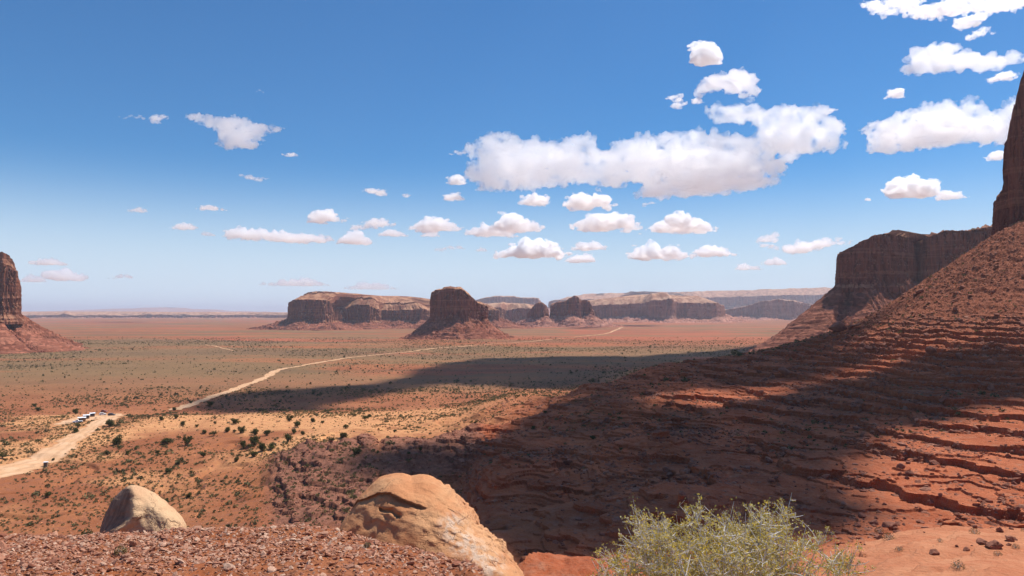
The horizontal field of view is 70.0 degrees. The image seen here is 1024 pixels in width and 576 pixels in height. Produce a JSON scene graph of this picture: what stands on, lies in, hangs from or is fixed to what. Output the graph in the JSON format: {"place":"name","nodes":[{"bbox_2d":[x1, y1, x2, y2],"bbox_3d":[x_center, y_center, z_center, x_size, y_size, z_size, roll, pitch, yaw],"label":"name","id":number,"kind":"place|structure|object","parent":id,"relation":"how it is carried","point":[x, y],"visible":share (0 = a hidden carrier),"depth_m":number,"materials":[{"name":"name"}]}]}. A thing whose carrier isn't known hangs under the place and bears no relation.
{"place":"outdoors","nodes":[
{"label":"outdoors","id":0,"kind":"place"},
{"bbox_2d":[0,415,124,477],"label":"dirt road","id":1,"kind":"structure","parent":0,"point":[62,447],"depth_m":358.18,"materials":[{"name":"beige soil"}]},
{"bbox_2d":[54,414,121,424],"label":"parking ground","id":2,"kind":"structure","parent":0,"point":[69,420],"depth_m":467.44,"materials":[{"name":"beige soil"}]},
{"bbox_2d":[36,307,265,311],"bbox_3d":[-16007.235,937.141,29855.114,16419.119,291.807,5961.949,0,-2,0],"label":"mountain","id":3,"kind":"structure","parent":0,"point":[162,309],"depth_m":28704.87,"materials":[{"name":"stone"}]},
{"bbox_2d":[0,523,483,575],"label":"gravel","id":4,"kind":"structure","parent":0,"point":[78,556],"depth_m":4.86,"materials":[{"name":"brown gravel"}]},
{"bbox_2d":[169,327,622,409],"bbox_3d":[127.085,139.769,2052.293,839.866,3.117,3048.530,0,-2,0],"label":"dirt road","id":5,"kind":"structure","parent":0,"point":[230,390],"depth_m":763.49,"materials":[{"name":"beige soil"}]},
{"bbox_2d":[0,222,1023,575],"bbox_3d":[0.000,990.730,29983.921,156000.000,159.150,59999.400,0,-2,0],"label":"ground","id":6,"kind":"structure","parent":0,"point":[534,532],"depth_m":301.40,"materials":[{"name":"soil"}]},
{"bbox_2d":[0,252,90,353],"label":"butte","id":7,"kind":"object","parent":6,"relation":"on","point":[20,332],"visible":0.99,"depth_m":1403.92,"materials":[{"name":"stone"}]},
{"bbox_2d":[43,461,48,466],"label":"cabin","id":8,"kind":"object","parent":6,"relation":"on","point":[45,463],"visible":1,"depth_m":332.13,"materials":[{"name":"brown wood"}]},
{"bbox_2d":[44,491,50,497],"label":"juniper","id":9,"kind":"object","parent":6,"relation":"on","point":[47,494],"visible":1,"depth_m":281.90,"materials":[{"name":"green plant"}]},
{"bbox_2d":[80,528,92,534],"bbox_3d":[-3.220,1.857,5.542,0.091,0.070,0.090,0,-2,0],"label":"weed","id":10,"kind":"object","parent":6,"relation":"on","point":[88,531],"visible":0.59,"depth_m":5.54,"materials":[{"name":"green plant"}]},
{"bbox_2d":[105,419,114,425],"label":"juniper","id":11,"kind":"object","parent":6,"relation":"on","point":[109,422],"visible":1,"depth_m":436.93,"materials":[{"name":"green plant"}]},
{"bbox_2d":[112,436,122,444],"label":"juniper","id":12,"kind":"object","parent":6,"relation":"on","point":[116,441],"visible":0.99,"depth_m":381.56,"materials":[{"name":"green plant"}]},
{"bbox_2d":[113,545,126,554],"bbox_3d":[-2.595,1.740,4.846,0.085,0.068,0.088,0,-2,0],"label":"weed","id":13,"kind":"object","parent":6,"relation":"on","point":[117,551],"visible":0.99,"depth_m":4.84,"materials":[{"name":"green plant"}]},
{"bbox_2d":[100,485,186,532],"bbox_3d":[-3.137,2.007,6.239,0.636,0.644,0.941,1,-2,-33],"label":"boulder","id":14,"kind":"object","parent":6,"relation":"on","point":[131,508],"visible":0.59,"depth_m":6.04,"materials":[{"name":"beige stone"}]},
{"bbox_2d":[21,311,287,317],"bbox_3d":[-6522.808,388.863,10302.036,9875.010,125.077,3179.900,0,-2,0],"label":"distant cliffs","id":15,"kind":"structure","parent":6,"relation":"on","point":[103,314],"depth_m":9143.72,"materials":[{"name":"stone"}]},
{"bbox_2d":[159,437,171,444],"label":"juniper","id":16,"kind":"object","parent":6,"relation":"on","point":[164,441],"visible":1,"depth_m":380.97,"materials":[{"name":"green plant"}]},
{"bbox_2d":[164,468,171,472],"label":"juniper","id":17,"kind":"object","parent":6,"relation":"on","point":[169,470],"visible":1,"depth_m":320.40,"materials":[{"name":"green plant"}]},
{"bbox_2d":[182,436,193,444],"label":"juniper","id":18,"kind":"object","parent":6,"relation":"on","point":[187,440],"visible":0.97,"depth_m":378.26,"materials":[{"name":"green plant"}]},
{"bbox_2d":[209,430,218,435],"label":"juniper","id":19,"kind":"object","parent":6,"relation":"on","point":[213,433],"visible":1,"depth_m":398.69,"materials":[{"name":"green plant"}]},
{"bbox_2d":[231,418,240,423],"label":"juniper","id":20,"kind":"object","parent":6,"relation":"on","point":[234,420],"visible":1,"depth_m":428.92,"materials":[{"name":"green plant"}]},
{"bbox_2d":[237,426,246,432],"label":"juniper","id":21,"kind":"object","parent":6,"relation":"on","point":[242,430],"visible":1,"depth_m":402.58,"materials":[{"name":"green plant"}]},
{"bbox_2d":[239,440,246,448],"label":"juniper","id":22,"kind":"object","parent":6,"relation":"on","point":[242,443],"visible":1,"depth_m":365.41,"materials":[{"name":"green plant"}]},
{"bbox_2d":[249,450,257,456],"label":"juniper","id":23,"kind":"object","parent":6,"relation":"on","point":[253,453],"visible":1,"depth_m":338.58,"materials":[{"name":"green plant"}]},
{"bbox_2d":[250,429,258,434],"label":"juniper","id":24,"kind":"object","parent":6,"relation":"on","point":[255,431],"visible":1,"depth_m":398.22,"materials":[{"name":"green plant"}]},
{"bbox_2d":[249,435,261,444],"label":"juniper","id":25,"kind":"object","parent":6,"relation":"on","point":[254,440],"visible":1,"depth_m":366.90,"materials":[{"name":"green plant"}]},
{"bbox_2d":[258,442,267,450],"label":"juniper","id":26,"kind":"object","parent":6,"relation":"on","point":[262,446],"visible":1,"depth_m":346.21,"materials":[{"name":"green plant"}]},
{"bbox_2d":[268,442,276,448],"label":"juniper","id":27,"kind":"object","parent":6,"relation":"on","point":[271,446],"visible":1,"depth_m":349.15,"materials":[{"name":"green plant"}]},
{"bbox_2d":[284,433,292,441],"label":"juniper","id":28,"kind":"object","parent":6,"relation":"on","point":[288,437],"visible":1,"depth_m":363.68,"materials":[{"name":"green plant"}]},
{"bbox_2d":[339,432,348,437],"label":"juniper","id":29,"kind":"object","parent":6,"relation":"on","point":[343,435],"visible":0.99,"depth_m":360.02,"materials":[{"name":"green plant"}]},
{"bbox_2d":[0,336,765,407],"bbox_3d":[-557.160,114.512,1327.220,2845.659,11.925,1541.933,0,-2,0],"label":"scrub cover","id":30,"kind":"object","parent":6,"relation":"on","point":[390,382],"visible":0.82,"depth_m":1186.03,"materials":[{"name":"green plant"}]},
{"bbox_2d":[246,291,533,330],"bbox_3d":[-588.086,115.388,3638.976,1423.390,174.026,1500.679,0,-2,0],"label":"mesa","id":31,"kind":"structure","parent":6,"relation":"on","point":[317,310],"depth_m":3255.51,"materials":[{"name":"stone"}]},
{"bbox_2d":[203,403,583,526],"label":"rubble","id":32,"kind":"object","parent":6,"relation":"on","point":[370,449],"visible":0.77,"depth_m":281.71,"materials":[{"name":"stone"}]},
{"bbox_2d":[339,473,523,575],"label":"boulder","id":33,"kind":"object","parent":6,"relation":"on","point":[424,512],"visible":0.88,"depth_m":6.06,"materials":[{"name":"beige stone"}]},
{"bbox_2d":[398,286,513,339],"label":"butte","id":34,"kind":"object","parent":6,"relation":"on","point":[458,313],"visible":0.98,"depth_m":1987.65,"materials":[{"name":"stone"}]},
{"bbox_2d":[484,302,533,322],"bbox_3d":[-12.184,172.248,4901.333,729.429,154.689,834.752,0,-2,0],"label":"mesa","id":35,"kind":"structure","parent":6,"relation":"on","point":[515,312],"depth_m":4690.98,"materials":[{"name":"stone"}]},
{"bbox_2d":[0,228,1020,535],"bbox_3d":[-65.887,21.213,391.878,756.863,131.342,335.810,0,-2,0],"label":"dry grass","id":36,"kind":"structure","parent":6,"relation":"on","point":[266,446],"depth_m":356.18,"materials":[{"name":"plant"}]},
{"bbox_2d":[0,221,1022,534],"bbox_3d":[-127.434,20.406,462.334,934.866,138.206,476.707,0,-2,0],"label":"sagebrush cover","id":37,"kind":"object","parent":6,"relation":"on","point":[322,479],"visible":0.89,"depth_m":356.54,"materials":[{"name":"green plant"}]},
{"bbox_2d":[475,296,549,315],"bbox_3d":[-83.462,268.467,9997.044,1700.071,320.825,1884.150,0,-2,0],"label":"mesa","id":38,"kind":"structure","parent":6,"relation":"on","point":[509,299],"depth_m":9532.67,"materials":[{"name":"stone"}]},
{"bbox_2d":[518,302,557,326],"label":"butte","id":39,"kind":"object","parent":6,"relation":"on","point":[538,314],"visible":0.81,"depth_m":3714.75,"materials":[{"name":"stone"}]},
{"bbox_2d":[549,295,621,326],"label":"butte","id":40,"kind":"object","parent":6,"relation":"on","point":[574,311],"visible":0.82,"depth_m":3713.42,"materials":[{"name":"stone"}]},
{"bbox_2d":[269,270,1023,555],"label":"ledge debris","id":41,"kind":"object","parent":6,"relation":"on","point":[768,459],"visible":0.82,"depth_m":268.95,"materials":[{"name":"stone"}]},
{"bbox_2d":[588,292,754,322],"bbox_3d":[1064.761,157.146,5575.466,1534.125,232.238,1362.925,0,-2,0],"label":"mesa","id":42,"kind":"structure","parent":6,"relation":"on","point":[662,307],"depth_m":5203.98,"materials":[{"name":"stone"}]},
{"bbox_2d":[586,493,874,575],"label":"bush","id":43,"kind":"object","parent":6,"relation":"on","point":[750,554],"visible":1,"depth_m":4.51,"materials":[{"name":"green plant"}]},
{"bbox_2d":[475,221,1023,557],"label":"rubble","id":44,"kind":"object","parent":6,"relation":"on","point":[635,489],"visible":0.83,"depth_m":265.06,"materials":[{"name":"stone"}]},
{"bbox_2d":[745,447,755,452],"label":"boulder","id":45,"kind":"object","parent":6,"relation":"on","point":[750,450],"visible":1,"depth_m":230.86,"materials":[{"name":"stone"}]},
{"bbox_2d":[725,299,812,319],"bbox_3d":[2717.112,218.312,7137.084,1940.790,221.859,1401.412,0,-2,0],"label":"mesa","id":46,"kind":"structure","parent":6,"relation":"on","point":[778,309],"depth_m":6694.66,"materials":[{"name":"stone"}]},
{"bbox_2d":[778,367,790,375],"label":"boulder","id":47,"kind":"object","parent":6,"relation":"on","point":[784,371],"visible":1,"depth_m":356.43,"materials":[{"name":"stone"}]},
{"bbox_2d":[821,474,830,479],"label":"boulder","id":48,"kind":"object","parent":6,"relation":"on","point":[826,476],"visible":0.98,"depth_m":196.57,"materials":[{"name":"stone"}]},
{"bbox_2d":[828,321,846,331],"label":"boulder","id":49,"kind":"object","parent":6,"relation":"on","point":[838,326],"visible":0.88,"depth_m":460.54,"materials":[{"name":"stone"}]},
{"bbox_2d":[854,398,862,403],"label":"boulder","id":50,"kind":"object","parent":6,"relation":"on","point":[858,401],"visible":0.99,"depth_m":279.02,"materials":[{"name":"stone"}]},
{"bbox_2d":[858,513,865,517],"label":"boulder","id":51,"kind":"object","parent":6,"relation":"on","point":[861,515],"visible":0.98,"depth_m":159.87,"materials":[{"name":"stone"}]},
{"bbox_2d":[745,224,991,352],"bbox_3d":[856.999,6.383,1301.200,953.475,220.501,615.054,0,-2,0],"label":"butte","id":52,"kind":"object","parent":6,"relation":"on","point":[874,273],"visible":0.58,"depth_m":1204.55,"materials":[{"name":"stone"}]},
{"bbox_2d":[869,519,878,524],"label":"boulder","id":53,"kind":"object","parent":6,"relation":"on","point":[874,522],"visible":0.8,"depth_m":154.44,"materials":[{"name":"stone"}]},
{"bbox_2d":[882,533,894,540],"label":"shrub","id":54,"kind":"object","parent":6,"relation":"on","point":[888,537],"visible":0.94,"depth_m":67.85,"materials":[{"name":"green plant"}]},
{"bbox_2d":[881,521,896,527],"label":"boulder","id":55,"kind":"object","parent":6,"relation":"on","point":[886,524],"visible":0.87,"depth_m":151.66,"materials":[{"name":"stone"}]},
{"bbox_2d":[896,463,904,468],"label":"boulder","id":56,"kind":"object","parent":6,"relation":"on","point":[901,465],"visible":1,"depth_m":196.61,"materials":[{"name":"stone"}]},
{"bbox_2d":[905,470,913,474],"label":"boulder","id":57,"kind":"object","parent":6,"relation":"on","point":[910,472],"visible":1,"depth_m":190.90,"materials":[{"name":"stone"}]},
{"bbox_2d":[915,289,923,293],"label":"boulder","id":58,"kind":"object","parent":6,"relation":"on","point":[919,291],"visible":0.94,"depth_m":431.32,"materials":[{"name":"stone"}]},
{"bbox_2d":[925,346,936,353],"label":"boulder","id":59,"kind":"object","parent":6,"relation":"on","point":[930,349],"visible":1,"depth_m":329.06,"materials":[{"name":"stone"}]},
{"bbox_2d":[929,549,939,554],"bbox_3d":[30.677,19.169,53.086,0.691,0.492,0.686,7,5,22],"label":"boulder","id":60,"kind":"object","parent":6,"relation":"on","point":[934,552],"visible":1,"depth_m":52.93,"materials":[{"name":"stone"}]},
{"bbox_2d":[930,460,939,464],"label":"boulder","id":61,"kind":"object","parent":6,"relation":"on","point":[934,462],"visible":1,"depth_m":198.53,"materials":[{"name":"stone"}]},
{"bbox_2d":[951,560,965,568],"bbox_3d":[27.126,16.800,44.477,0.813,0.557,0.826,0,-2,0],"label":"shrub","id":62,"kind":"object","parent":6,"relation":"on","point":[955,564],"visible":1,"depth_m":44.42,"materials":[{"name":"green plant"}]},
{"bbox_2d":[955,353,961,359],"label":"boulder","id":63,"kind":"object","parent":6,"relation":"on","point":[958,356],"visible":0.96,"depth_m":321.12,"materials":[{"name":"stone"}]},
{"bbox_2d":[976,538,987,544],"bbox_3d":[34.573,18.670,53.661,0.988,0.557,0.778,-4,0,-45],"label":"boulder","id":64,"kind":"object","parent":6,"relation":"on","point":[980,541],"visible":0.88,"depth_m":53.47,"materials":[{"name":"stone"}]},
{"bbox_2d":[986,359,994,364],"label":"boulder","id":65,"kind":"object","parent":6,"relation":"on","point":[990,362],"visible":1,"depth_m":308.95,"materials":[{"name":"stone"}]},
{"bbox_2d":[987,385,994,390],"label":"boulder","id":66,"kind":"object","parent":6,"relation":"on","point":[990,388],"visible":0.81,"depth_m":282.48,"materials":[{"name":"stone"}]},
{"bbox_2d":[984,539,1003,549],"bbox_3d":[34.681,18.478,52.717,1.188,0.702,0.988,0,-2,-1],"label":"boulder","id":67,"kind":"object","parent":6,"relation":"on","point":[994,544],"visible":1,"depth_m":52.34,"materials":[{"name":"stone"}]},
{"bbox_2d":[991,71,1023,235],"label":"rock tower","id":68,"kind":"structure","parent":6,"relation":"on","point":[1008,206],"depth_m":534.54,"materials":[{"name":"stone"}]},
{"bbox_2d":[1005,536,1014,541],"bbox_3d":[37.247,18.848,54.770,0.712,0.584,0.594,6,-12,-4],"label":"boulder","id":69,"kind":"object","parent":6,"relation":"on","point":[1010,539],"visible":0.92,"depth_m":54.53,"materials":[{"name":"stone"}]},
{"bbox_2d":[0,0,1023,311],"label":"sky","id":70,"kind":"structure","parent":0,"point":[229,155],"materials":[{"name":"blue"}]},
{"bbox_2d":[547,287,831,312],"bbox_3d":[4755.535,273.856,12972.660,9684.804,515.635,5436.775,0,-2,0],"label":"plateau","id":71,"kind":"structure","parent":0,"point":[732,299],"depth_m":11170.21,"materials":[{"name":"stone"}]}
]}

